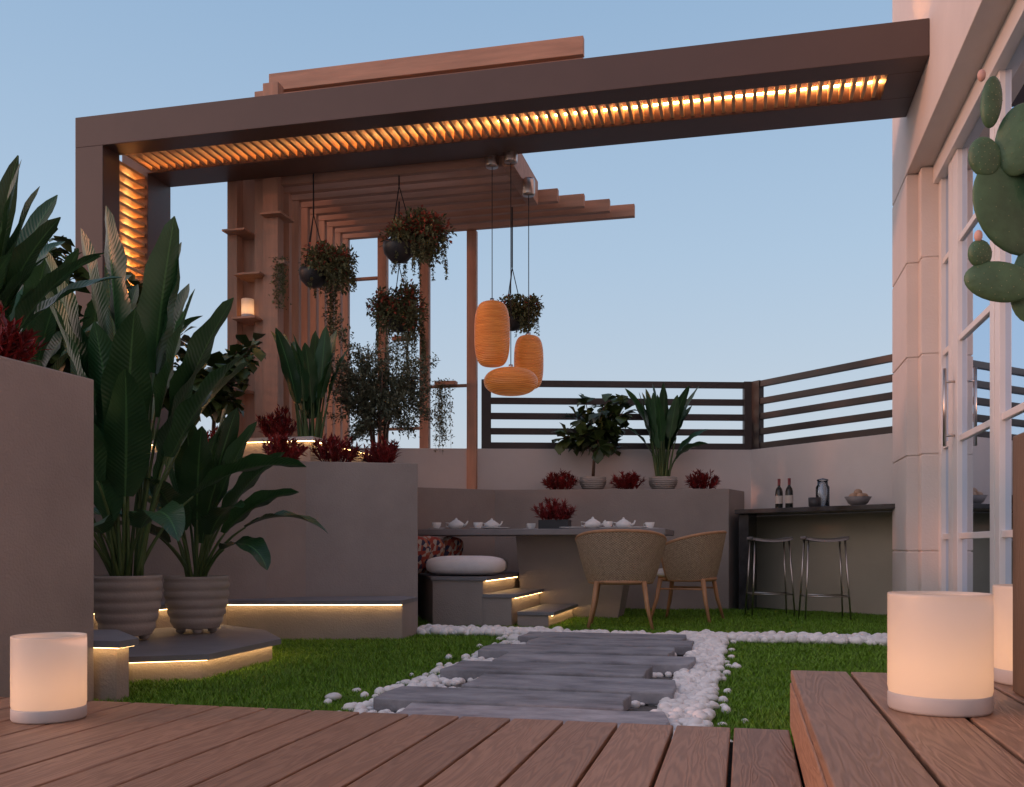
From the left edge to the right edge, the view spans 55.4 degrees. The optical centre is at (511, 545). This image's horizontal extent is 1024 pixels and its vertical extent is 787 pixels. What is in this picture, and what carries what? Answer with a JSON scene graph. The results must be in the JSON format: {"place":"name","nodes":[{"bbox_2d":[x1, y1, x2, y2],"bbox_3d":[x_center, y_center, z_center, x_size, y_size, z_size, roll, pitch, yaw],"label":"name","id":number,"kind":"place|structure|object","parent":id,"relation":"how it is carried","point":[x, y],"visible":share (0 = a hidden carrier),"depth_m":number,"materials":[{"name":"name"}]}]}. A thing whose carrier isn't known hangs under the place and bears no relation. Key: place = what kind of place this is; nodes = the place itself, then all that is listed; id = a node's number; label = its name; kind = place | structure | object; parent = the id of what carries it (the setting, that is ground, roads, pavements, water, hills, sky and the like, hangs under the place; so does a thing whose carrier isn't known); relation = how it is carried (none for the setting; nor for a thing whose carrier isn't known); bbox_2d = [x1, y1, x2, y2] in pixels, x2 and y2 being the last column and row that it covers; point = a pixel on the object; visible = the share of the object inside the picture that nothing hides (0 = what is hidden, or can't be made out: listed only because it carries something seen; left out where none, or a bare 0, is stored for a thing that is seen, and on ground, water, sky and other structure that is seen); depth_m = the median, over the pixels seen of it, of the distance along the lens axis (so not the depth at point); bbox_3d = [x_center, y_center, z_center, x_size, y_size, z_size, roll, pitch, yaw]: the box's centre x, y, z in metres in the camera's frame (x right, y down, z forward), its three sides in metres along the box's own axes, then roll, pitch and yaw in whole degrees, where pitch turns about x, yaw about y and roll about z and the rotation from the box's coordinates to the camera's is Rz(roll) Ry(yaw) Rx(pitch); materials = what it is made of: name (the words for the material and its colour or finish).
{"place":"outdoors","nodes":[
{"label":"outdoors","id":0,"kind":"place"},
{"bbox_2d":[207,425,217,441],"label":"red leaf plant","id":1,"kind":"object","parent":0,"point":[211,434],"visible":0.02,"depth_m":7.42,"materials":[{"name":"plant"}]},
{"bbox_2d":[0,0,892,448],"label":"sky","id":2,"kind":"structure","parent":0,"point":[767,254],"materials":[{"name":"blue"}]},
{"bbox_2d":[88,607,886,748],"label":"lawn","id":3,"kind":"structure","parent":0,"point":[305,674],"depth_m":5.51,"materials":[{"name":"green plant"}]},
{"bbox_2d":[0,356,93,700],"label":"garden planter","id":4,"kind":"object","parent":3,"relation":"on","point":[46,499],"visible":0.78,"depth_m":3.88,"materials":[{"name":"beige paint"}]},
{"bbox_2d":[0,301,50,362],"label":"red leaf plant","id":5,"kind":"object","parent":4,"relation":"on","point":[15,344],"visible":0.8,"depth_m":3.90,"materials":[{"name":"red plant"}]},
{"bbox_2d":[0,155,122,332],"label":"bird of paradise plant","id":6,"kind":"object","parent":4,"relation":"on","point":[26,249],"visible":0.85,"depth_m":4.23,"materials":[{"name":"green plant"}]},
{"bbox_2d":[94,629,138,701],"bbox_3d":[-1.887,0.544,4.441,0.440,0.279,0.667,0,0,-10],"label":"garden step","id":7,"kind":"object","parent":3,"relation":"on","point":[111,664],"visible":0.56,"depth_m":4.22,"materials":[{"name":"beige paint"}]},
{"bbox_2d":[129,625,280,682],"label":"planter platform","id":8,"kind":"structure","parent":3,"relation":"on","point":[167,652],"depth_m":5.23,"materials":[{"name":"beige paint"}]},
{"bbox_2d":[94,574,162,639],"bbox_3d":[-2.208,0.357,5.600,0.388,0.377,0.388,0,0,13],"label":"ribbed plant pot","id":9,"kind":"object","parent":8,"relation":"on","point":[130,605],"visible":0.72,"depth_m":5.45,"materials":[{"name":"ceramic"}]},
{"bbox_2d":[20,206,305,575],"bbox_3d":[-2.301,-0.861,5.624,1.952,2.153,1.544,0,0,13],"label":"bird of paradise plant","id":10,"kind":"object","parent":9,"relation":"in","point":[123,356],"visible":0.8,"depth_m":5.50,"materials":[{"name":"green plant"}]},
{"bbox_2d":[163,575,229,633],"bbox_3d":[-1.970,0.367,6.100,0.398,0.357,0.398,0,0,13],"label":"ribbed plant pot","id":11,"kind":"object","parent":8,"relation":"on","point":[196,605],"visible":1,"depth_m":5.95,"materials":[{"name":"ceramic"}]},
{"bbox_2d":[94,403,327,576],"bbox_3d":[-1.916,-0.326,6.004,1.419,1.126,1.096,0,0,13],"label":"bird of paradise plant","id":12,"kind":"object","parent":11,"relation":"in","point":[199,457],"visible":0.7,"depth_m":6.01,"materials":[{"name":"green plant"}]},
{"bbox_2d":[94,596,417,640],"bbox_3d":[-2.026,0.537,6.741,2.946,0.294,0.978,0,0,-32],"label":"planter ledge","id":13,"kind":"object","parent":3,"relation":"on","point":[350,617],"visible":0.44,"depth_m":7.00,"materials":[{"name":"beige paint"}]},
{"bbox_2d":[418,571,577,626],"bbox_3d":[-0.123,0.472,9.094,1.452,0.424,2.417,0,0,-12],"label":"dining bench with steps","id":14,"kind":"object","parent":3,"relation":"on","point":[503,598],"visible":0.83,"depth_m":8.17,"materials":[{"name":"grey concrete"}]},
{"bbox_2d":[418,536,430,573],"bbox_3d":[-0.858,0.080,8.480,0.158,0.346,0.351,0,0,42],"label":"throw pillow","id":15,"kind":"object","parent":14,"relation":"on","point":[424,547],"visible":0.38,"depth_m":8.49,"materials":[{"name":"multicoloured fabric"}]},
{"bbox_2d":[422,535,444,573],"bbox_3d":[-0.750,0.080,8.762,0.160,0.344,0.350,0,0,39],"label":"throw pillow","id":16,"kind":"object","parent":14,"relation":"on","point":[437,547],"visible":0.45,"depth_m":8.74,"materials":[{"name":"multicoloured fabric"}]},
{"bbox_2d":[426,556,505,574],"bbox_3d":[-0.400,0.170,8.504,0.680,0.170,0.500,0,0,13],"label":"seat cushion","id":17,"kind":"object","parent":14,"relation":"on","point":[465,565],"visible":1,"depth_m":8.29,"materials":[{"name":"fabric"}]},
{"bbox_2d":[418,528,673,618],"bbox_3d":[0.324,0.265,9.149,2.290,0.830,1.050,0,0,13],"label":"dining table","id":18,"kind":"object","parent":3,"relation":"on","point":[549,562],"visible":0.48,"depth_m":9.00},
{"bbox_2d":[428,522,444,528],"bbox_3d":[-0.700,-0.183,9.059,0.170,0.065,0.170,0,0,10],"label":"tea cup","id":19,"kind":"object","parent":18,"relation":"on","point":[436,525],"visible":0.85,"depth_m":9.02,"materials":[{"name":"white ceramic"}]},
{"bbox_2d":[445,518,467,528],"bbox_3d":[-0.514,-0.207,9.117,0.159,0.112,0.172,0,0,-30],"label":"teapot","id":20,"kind":"object","parent":18,"relation":"on","point":[456,523],"visible":0.9,"depth_m":9.07,"materials":[{"name":"white ceramic"}]},
{"bbox_2d":[470,522,484,528],"bbox_3d":[-0.314,-0.183,9.039,0.170,0.065,0.170,0,0,-21],"label":"tea cup","id":21,"kind":"object","parent":18,"relation":"on","point":[477,525],"visible":0.87,"depth_m":9.00,"materials":[{"name":"white ceramic"}]},
{"bbox_2d":[482,518,502,526],"bbox_3d":[-0.186,-0.207,9.243,0.159,0.112,0.172,0,0,-19],"label":"teapot","id":22,"kind":"object","parent":18,"relation":"on","point":[491,523],"visible":0.82,"depth_m":9.19,"materials":[{"name":"white ceramic"}]},
{"bbox_2d":[483,527,509,528],"bbox_3d":[-0.142,-0.160,8.895,0.250,0.017,0.250,0,0,13],"label":"plate","id":23,"kind":"object","parent":18,"relation":"on","point":[496,527],"visible":0.81,"depth_m":8.80,"materials":[{"name":"white ceramic"}]},
{"bbox_2d":[526,523,535,528],"bbox_3d":[0.186,-0.183,9.413,0.170,0.065,0.170,0,0,41],"label":"tea cup","id":24,"kind":"object","parent":18,"relation":"on","point":[531,525],"visible":0.61,"depth_m":9.38,"materials":[{"name":"white ceramic"}]},
{"bbox_2d":[530,497,576,528],"bbox_3d":[0.414,-0.308,9.134,0.407,0.315,0.413,0,0,32],"label":"red leaf plant","id":25,"kind":"object","parent":18,"relation":"on","point":[556,511],"visible":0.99,"depth_m":9.07,"materials":[{"name":"red plant"}]},
{"bbox_2d":[559,527,585,528],"bbox_3d":[0.545,-0.160,8.762,0.250,0.017,0.250,0,0,13],"label":"plate","id":26,"kind":"object","parent":18,"relation":"on","point":[572,527],"visible":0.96,"depth_m":8.68,"materials":[{"name":"white ceramic"}]},
{"bbox_2d":[581,517,605,528],"bbox_3d":[0.734,-0.207,8.791,0.172,0.112,0.159,0,0,41],"label":"teapot","id":27,"kind":"object","parent":18,"relation":"on","point":[592,523],"visible":0.88,"depth_m":8.74,"materials":[{"name":"white ceramic"}]},
{"bbox_2d":[598,521,616,528],"bbox_3d":[0.850,-0.183,8.659,0.170,0.065,0.170,0,0,-33],"label":"tea cup","id":28,"kind":"object","parent":18,"relation":"on","point":[607,524],"visible":0.99,"depth_m":8.62,"materials":[{"name":"white ceramic"}]},
{"bbox_2d":[613,517,635,527],"bbox_3d":[1.030,-0.207,8.954,0.159,0.112,0.172,0,0,-19],"label":"teapot","id":29,"kind":"object","parent":18,"relation":"on","point":[623,522],"visible":0.86,"depth_m":8.90,"materials":[{"name":"white ceramic"}]},
{"bbox_2d":[643,522,654,527],"bbox_3d":[1.270,-0.183,9.001,0.170,0.065,0.170,0,0,37],"label":"tea cup","id":30,"kind":"object","parent":18,"relation":"on","point":[649,524],"visible":0.58,"depth_m":8.97,"materials":[{"name":"white ceramic"}]},
{"bbox_2d":[418,487,743,609],"bbox_3d":[0.640,0.041,10.477,3.869,1.287,0.737,0,0,-5],"label":"back garden planter","id":31,"kind":"object","parent":3,"relation":"on","point":[682,512],"visible":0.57,"depth_m":10.32,"materials":[{"name":"beige paint"}]},
{"bbox_2d":[540,468,578,488],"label":"red leaf plant","id":32,"kind":"object","parent":31,"relation":"on","point":[555,481],"visible":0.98,"depth_m":10.47,"materials":[{"name":"red plant"}]},
{"bbox_2d":[579,476,606,488],"bbox_3d":[0.877,-0.673,10.585,0.298,0.140,0.298,0,0,13],"label":"plant pot","id":33,"kind":"object","parent":31,"relation":"on","point":[592,482],"visible":0.91,"depth_m":10.47,"materials":[{"name":"ceramic"}]},
{"bbox_2d":[552,393,637,475],"bbox_3d":[0.952,-1.190,10.589,0.834,0.982,0.903,0,0,43],"label":"fiddle leaf fig","id":34,"kind":"object","parent":33,"relation":"in","point":[600,440],"visible":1,"depth_m":10.48,"materials":[{"name":"green plant"}]},
{"bbox_2d":[610,471,645,488],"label":"red leaf plant","id":35,"kind":"object","parent":31,"relation":"on","point":[632,480],"visible":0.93,"depth_m":10.42,"materials":[{"name":"red plant"}]},
{"bbox_2d":[648,476,677,488],"bbox_3d":[1.639,-0.673,10.589,0.318,0.140,0.318,0,0,13],"label":"plant pot","id":36,"kind":"object","parent":31,"relation":"on","point":[663,482],"visible":0.92,"depth_m":10.46,"materials":[{"name":"ceramic"}]},
{"bbox_2d":[625,382,707,475],"bbox_3d":[1.665,-1.249,10.572,0.719,1.085,0.712,0,0,42],"label":"banana plant","id":37,"kind":"object","parent":36,"relation":"in","point":[663,422],"visible":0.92,"depth_m":10.51,"materials":[{"name":"green plant"}]},
{"bbox_2d":[684,468,720,488],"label":"red leaf plant","id":38,"kind":"object","parent":31,"relation":"on","point":[701,479],"visible":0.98,"depth_m":10.36,"materials":[{"name":"red plant"}]},
{"bbox_2d":[324,624,886,741],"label":"white pebbles","id":39,"kind":"object","parent":3,"relation":"on","point":[693,702],"visible":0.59,"depth_m":5.34,"materials":[{"name":"white stone"}]},
{"bbox_2d":[575,529,666,629],"bbox_3d":[0.898,0.274,8.069,0.756,0.819,0.628,0,0,7],"label":"wicker armchair","id":40,"kind":"object","parent":3,"relation":"on","point":[620,556],"visible":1,"depth_m":7.85,"materials":[{"name":"beige wicker"}]},
{"bbox_2d":[651,530,726,623],"bbox_3d":[1.601,0.274,8.740,0.628,0.819,0.756,0,0,25],"label":"wicker armchair","id":41,"kind":"object","parent":3,"relation":"on","point":[696,557],"visible":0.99,"depth_m":8.48,"materials":[{"name":"beige wicker"}]},
{"bbox_2d":[745,537,795,616],"bbox_3d":[2.486,0.297,9.420,0.416,0.768,0.376,0,0,3],"label":"bar stool","id":42,"kind":"object","parent":3,"relation":"on","point":[756,539],"visible":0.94,"depth_m":9.28,"materials":[{"name":"metal"}]},
{"bbox_2d":[735,504,894,610],"bbox_3d":[3.011,0.153,9.642,0.715,1.055,2.518,0,0,-31],"label":"bar counter","id":43,"kind":"object","parent":3,"relation":"on","point":[747,522],"visible":0.73,"depth_m":10.10,"materials":[{"name":"grey stone"}]},
{"bbox_2d":[775,479,782,507],"bbox_3d":[2.708,-0.527,9.902,0.077,0.303,0.077,0,0,13],"label":"wine bottle","id":44,"kind":"object","parent":43,"relation":"on","point":[779,497],"visible":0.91,"depth_m":9.88,"materials":[{"name":"black glass"}]},
{"bbox_2d":[785,478,792,507],"bbox_3d":[2.783,-0.527,9.802,0.077,0.303,0.077,0,0,13],"label":"wine bottle","id":45,"kind":"object","parent":43,"relation":"on","point":[789,497],"visible":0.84,"depth_m":9.77,"materials":[{"name":"black glass"}]},
{"bbox_2d":[808,497,820,506],"bbox_3d":[2.927,-0.421,9.439,0.120,0.090,0.120,0,0,13],"label":"dark bowl","id":46,"kind":"object","parent":43,"relation":"on","point":[814,501],"visible":0.92,"depth_m":9.39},
{"bbox_2d":[816,478,829,505],"bbox_3d":[3.056,-0.521,9.603,0.132,0.290,0.132,0,0,13],"label":"glass jar","id":47,"kind":"object","parent":43,"relation":"on","point":[828,493],"visible":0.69,"depth_m":9.58,"materials":[{"name":"grey"}]},
{"bbox_2d":[757,512,893,615],"bbox_3d":[3.265,0.179,9.908,0.030,1.007,2.129,0,0,-31],"label":"bar back panel","id":48,"kind":"object","parent":43,"relation":"attached to","point":[869,549],"visible":0.57,"depth_m":9.95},
{"bbox_2d":[844,489,871,504],"bbox_3d":[3.292,-0.459,9.290,0.250,0.166,0.250,0,0,13],"label":"fruit bowl","id":49,"kind":"object","parent":43,"relation":"on","point":[857,497],"visible":0.98,"depth_m":9.22,"materials":[{"name":"ceramic"}]},
{"bbox_2d":[798,536,851,619],"bbox_3d":[2.879,0.297,8.998,0.416,0.768,0.376,0,0,7],"label":"bar stool","id":50,"kind":"object","parent":3,"relation":"on","point":[812,539],"visible":0.91,"depth_m":8.87,"materials":[{"name":"metal"}]},
{"bbox_2d":[373,631,695,726],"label":"stone path","id":51,"kind":"structure","parent":0,"point":[564,677],"depth_m":4.41,"materials":[{"name":"stone"}]},
{"label":"ground","id":52,"kind":"structure","parent":0,"visible":0},
{"bbox_2d":[94,452,417,601],"bbox_3d":[-3.333,0.015,7.604,4.991,1.337,5.850,0,0,13],"label":"garden planter","id":53,"kind":"object","parent":52,"relation":"on","point":[364,515],"visible":0.35,"depth_m":7.54,"materials":[{"name":"beige paint"}]},
{"bbox_2d":[23,220,90,372],"bbox_3d":[-3.482,-1.493,7.340,1.024,1.688,1.097,0,0,39],"label":"fiddle leaf fig","id":54,"kind":"object","parent":53,"relation":"on","point":[81,273],"visible":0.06,"depth_m":7.20,"materials":[{"name":"green plant"}]},
{"bbox_2d":[7,249,132,370],"bbox_3d":[-3.275,-1.335,6.429,1.475,1.376,1.080,0,0,-19],"label":"banana plant","id":55,"kind":"object","parent":53,"relation":"on","point":[45,321],"visible":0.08,"depth_m":6.49,"materials":[{"name":"green plant"}]},
{"bbox_2d":[20,284,201,372],"bbox_3d":[-3.331,-1.364,7.562,1.167,1.433,1.362,0,0,29],"label":"banana plant","id":56,"kind":"object","parent":53,"relation":"on","point":[133,295],"visible":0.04,"depth_m":7.17,"materials":[{"name":"green plant"}]},
{"bbox_2d":[78,271,193,410],"bbox_3d":[-3.153,-1.433,8.117,1.118,1.567,1.141,0,0,37],"label":"fiddle leaf fig","id":57,"kind":"object","parent":53,"relation":"on","point":[130,276],"visible":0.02,"depth_m":8.00,"materials":[{"name":"green plant"}]},
{"bbox_2d":[174,332,265,430],"bbox_3d":[-2.505,-1.249,8.115,0.931,1.200,0.965,0,0,0],"label":"fiddle leaf fig","id":58,"kind":"object","parent":53,"relation":"on","point":[221,399],"visible":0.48,"depth_m":7.96,"materials":[{"name":"green plant"}]},
{"bbox_2d":[151,436,365,461],"bbox_3d":[-2.997,-0.797,9.426,3.000,0.286,1.450,0,0,13],"label":"garden planter","id":59,"kind":"object","parent":53,"relation":"on","point":[253,445],"visible":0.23,"depth_m":8.51,"materials":[{"name":"beige paint"}]},
{"bbox_2d":[254,404,296,436],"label":"red leaf plant","id":60,"kind":"object","parent":59,"relation":"on","point":[271,426],"visible":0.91,"depth_m":8.63,"materials":[{"name":"red plant"}]},
{"bbox_2d":[270,326,347,437],"bbox_3d":[-1.833,-1.421,8.620,0.612,1.005,0.586,0,0,-30],"label":"banana plant","id":61,"kind":"object","parent":59,"relation":"on","point":[306,370],"visible":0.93,"depth_m":8.48,"materials":[{"name":"green plant"}]},
{"bbox_2d":[261,432,308,459],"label":"red leaf plant","id":62,"kind":"object","parent":53,"relation":"on","point":[293,451],"visible":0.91,"depth_m":7.46,"materials":[{"name":"red plant"}]},
{"bbox_2d":[309,433,362,461],"bbox_3d":[-1.385,-0.767,7.650,0.372,0.262,0.393,0,0,27],"label":"red leaf plant","id":63,"kind":"object","parent":53,"relation":"on","point":[334,450],"visible":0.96,"depth_m":7.63,"materials":[{"name":"red plant"}]},
{"bbox_2d":[357,435,402,462],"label":"red leaf plant","id":64,"kind":"object","parent":53,"relation":"on","point":[382,452],"visible":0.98,"depth_m":7.78,"materials":[{"name":"red plant"}]},
{"bbox_2d":[324,313,442,447],"bbox_3d":[-1.250,-1.344,8.957,1.238,1.392,1.190,0,0,-4],"label":"olive tree","id":65,"kind":"object","parent":53,"relation":"on","point":[370,401],"visible":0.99,"depth_m":8.82,"materials":[{"name":"green plant"}]},
{"bbox_2d":[222,36,634,488],"bbox_3d":[-0.776,-2.585,9.935,3.846,4.130,1.970,0,0,13],"label":"wooden trellis","id":66,"kind":"object","parent":53,"relation":"on","point":[268,219],"visible":0.56,"depth_m":9.66,"materials":[{"name":"brown wood"}]},
{"bbox_2d":[241,298,253,315],"bbox_3d":[-2.565,-2.296,9.472,0.120,0.190,0.120,0,0,13],"label":"candle lantern","id":67,"kind":"object","parent":66,"relation":"on","point":[247,306],"visible":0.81,"depth_m":9.42,"materials":[{"name":"white glass"}]},
{"bbox_2d":[268,256,291,311],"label":"trailing plant","id":68,"kind":"object","parent":66,"relation":"hanging from","point":[282,262],"visible":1,"depth_m":9.35,"materials":[{"name":"green plant"}]},
{"bbox_2d":[298,174,358,299],"bbox_3d":[-1.743,-2.980,9.306,0.580,1.180,0.589,0,0,-16],"label":"hanging planter","id":69,"kind":"object","parent":66,"relation":"hanging from","point":[328,265],"visible":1,"depth_m":9.20,"materials":[{"name":"plant"}]},
{"bbox_2d":[320,286,341,355],"bbox_3d":[-1.826,-2.273,9.853,0.240,0.839,0.186,0,0,13],"label":"trailing plant","id":70,"kind":"object","parent":66,"relation":"hanging from","point":[329,301],"visible":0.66,"depth_m":9.84,"materials":[{"name":"green plant"}]},
{"bbox_2d":[365,201,429,383],"bbox_3d":[-1.139,-2.612,9.932,0.664,1.916,0.783,0,0,13],"label":"hanging planter","id":71,"kind":"object","parent":66,"relation":"hanging from","point":[399,310],"visible":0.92,"depth_m":9.75,"materials":[{"name":"wicker"}]},
{"bbox_2d":[389,335,410,374],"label":"trailing plant","id":72,"kind":"object","parent":66,"relation":"hanging from","point":[394,339],"visible":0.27,"depth_m":10.92,"materials":[{"name":"green plant"}]},
{"bbox_2d":[378,176,456,288],"bbox_3d":[-0.912,-3.032,9.223,0.706,1.077,0.719,0,0,-21],"label":"hanging planter","id":73,"kind":"object","parent":66,"relation":"hanging from","point":[416,233],"visible":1,"depth_m":9.10,"materials":[{"name":"plant"}]},
{"bbox_2d":[432,378,457,451],"bbox_3d":[-0.764,-1.434,10.798,0.318,0.857,0.173,0,0,13],"label":"trailing plant","id":74,"kind":"object","parent":66,"relation":"hanging from","point":[442,383],"visible":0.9,"depth_m":10.79,"materials":[{"name":"green plant"}]},
{"bbox_2d":[474,155,509,367],"bbox_3d":[-0.181,-2.623,8.904,0.326,1.975,0.326,0,0,13],"label":"pendant lamp","id":75,"kind":"object","parent":66,"relation":"hanging from","point":[492,333],"visible":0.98,"depth_m":8.79,"materials":[{"name":"wicker"}]},
{"bbox_2d":[484,150,537,395],"bbox_3d":[-0.010,-2.484,8.802,0.490,2.252,0.490,0,0,13],"label":"pendant lamp","id":76,"kind":"object","parent":66,"relation":"hanging from","point":[510,380],"visible":0.98,"depth_m":8.65,"materials":[{"name":"wicker"}]},
{"bbox_2d":[497,207,543,337],"bbox_3d":[0.068,-2.825,10.128,0.580,1.390,0.540,0,0,13],"label":"hanging planter","id":77,"kind":"object","parent":66,"relation":"hanging from","point":[519,316],"visible":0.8,"depth_m":9.98,"materials":[{"name":"plant"}]},
{"bbox_2d":[514,177,543,388],"bbox_3d":[0.157,-2.470,9.204,0.280,1.980,0.280,0,0,13],"label":"pendant lamp","id":78,"kind":"object","parent":66,"relation":"hanging from","point":[528,351],"visible":0.71,"depth_m":9.11,"materials":[{"name":"wicker"}]},
{"bbox_2d":[75,18,928,440],"bbox_3d":[-0.316,-1.563,8.376,7.093,4.494,1.050,0,0,13],"label":"pergola","id":79,"kind":"object","parent":53,"relation":"on","point":[819,78],"visible":0.77,"depth_m":8.16,"materials":[{"name":"brown paint"}]},
{"bbox_2d":[0,697,801,786],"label":"wooden deck","id":80,"kind":"structure","parent":52,"relation":"on","point":[113,744],"depth_m":2.52,"materials":[{"name":"brown wood"}]},
{"bbox_2d":[10,632,86,723],"bbox_3d":[-1.420,0.402,2.996,0.214,0.255,0.214,0,0,13],"label":"candle lantern","id":81,"kind":"object","parent":80,"relation":"on","point":[48,677],"visible":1,"depth_m":2.91,"materials":[{"name":"white glass"}]},
{"bbox_2d":[790,670,1023,786],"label":"deck platform","id":82,"kind":"structure","parent":80,"relation":"on","point":[853,730],"depth_m":1.85,"materials":[{"name":"brown wood"}]},
{"bbox_2d":[887,591,993,716],"bbox_3d":[0.939,0.232,2.145,0.214,0.255,0.214,0,0,13],"label":"candle lantern","id":83,"kind":"object","parent":82,"relation":"on","point":[940,653],"visible":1,"depth_m":2.06,"materials":[{"name":"white glass"}]},
{"bbox_2d":[992,584,1012,685],"bbox_3d":[1.375,0.232,2.551,0.214,0.255,0.214,0,0,13],"label":"candle lantern","id":84,"kind":"object","parent":82,"relation":"on","point":[1003,632],"visible":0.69,"depth_m":2.52,"materials":[{"name":"white glass"}]},
{"bbox_2d":[1013,432,1023,696],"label":"wooden planter box","id":85,"kind":"object","parent":82,"relation":"on","point":[1018,563],"visible":1,"depth_m":2.35,"materials":[{"name":"brown wood"}]},
{"bbox_2d":[964,69,1023,321],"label":"prickly pear cactus","id":86,"kind":"object","parent":85,"relation":"on","point":[997,166],"visible":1,"depth_m":2.41,"materials":[{"name":"green plant"}]},
{"bbox_2d":[363,433,893,515],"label":"parapet wall","id":87,"kind":"structure","parent":52,"relation":"on","point":[847,467],"depth_m":10.82,"materials":[{"name":"white paint"}]},
{"bbox_2d":[481,354,892,449],"bbox_3d":[2.110,-1.468,10.566,4.779,0.773,1.472,0,0,24],"label":"metal railing","id":88,"kind":"object","parent":87,"relation":"on","point":[753,431],"visible":0.73,"depth_m":10.90,"materials":[{"name":"brown metal"}]},
{"bbox_2d":[892,0,1014,590],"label":"walls","id":89,"kind":"structure","parent":52,"relation":"on","point":[963,34],"depth_m":7.89,"materials":[{"name":"white paint"}]},
{"bbox_2d":[933,0,1023,593],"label":"window frames","id":90,"kind":"structure","parent":89,"relation":"attached to","point":[948,161],"depth_m":7.17,"materials":[{"name":"white metal"}]},
{"bbox_2d":[943,368,954,446],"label":"door handles","id":91,"kind":"object","parent":90,"relation":"attached to","point":[945,434],"depth_m":7.26,"materials":[{"name":"metal"}]},
{"bbox_2d":[946,36,1023,592],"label":"window glass","id":92,"kind":"object","parent":90,"relation":"in","point":[976,450],"depth_m":6.61,"materials":[{"name":"clear glass"}]},
{"bbox_3d":[-0.381,0.180,9.188,0.660,0.160,0.600,0,0,13],"label":"seat cushion","id":93,"kind":"object","parent":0,"visible":0},
{"bbox_2d":[442,536,463,555],"bbox_3d":[-0.586,0.080,9.104,0.163,0.340,0.346,0,0,31],"label":"throw pillow","id":94,"kind":"object","parent":93,"relation":"on","point":[454,546],"visible":0.49,"depth_m":9.04,"materials":[{"name":"multicoloured fabric"}]}
]}

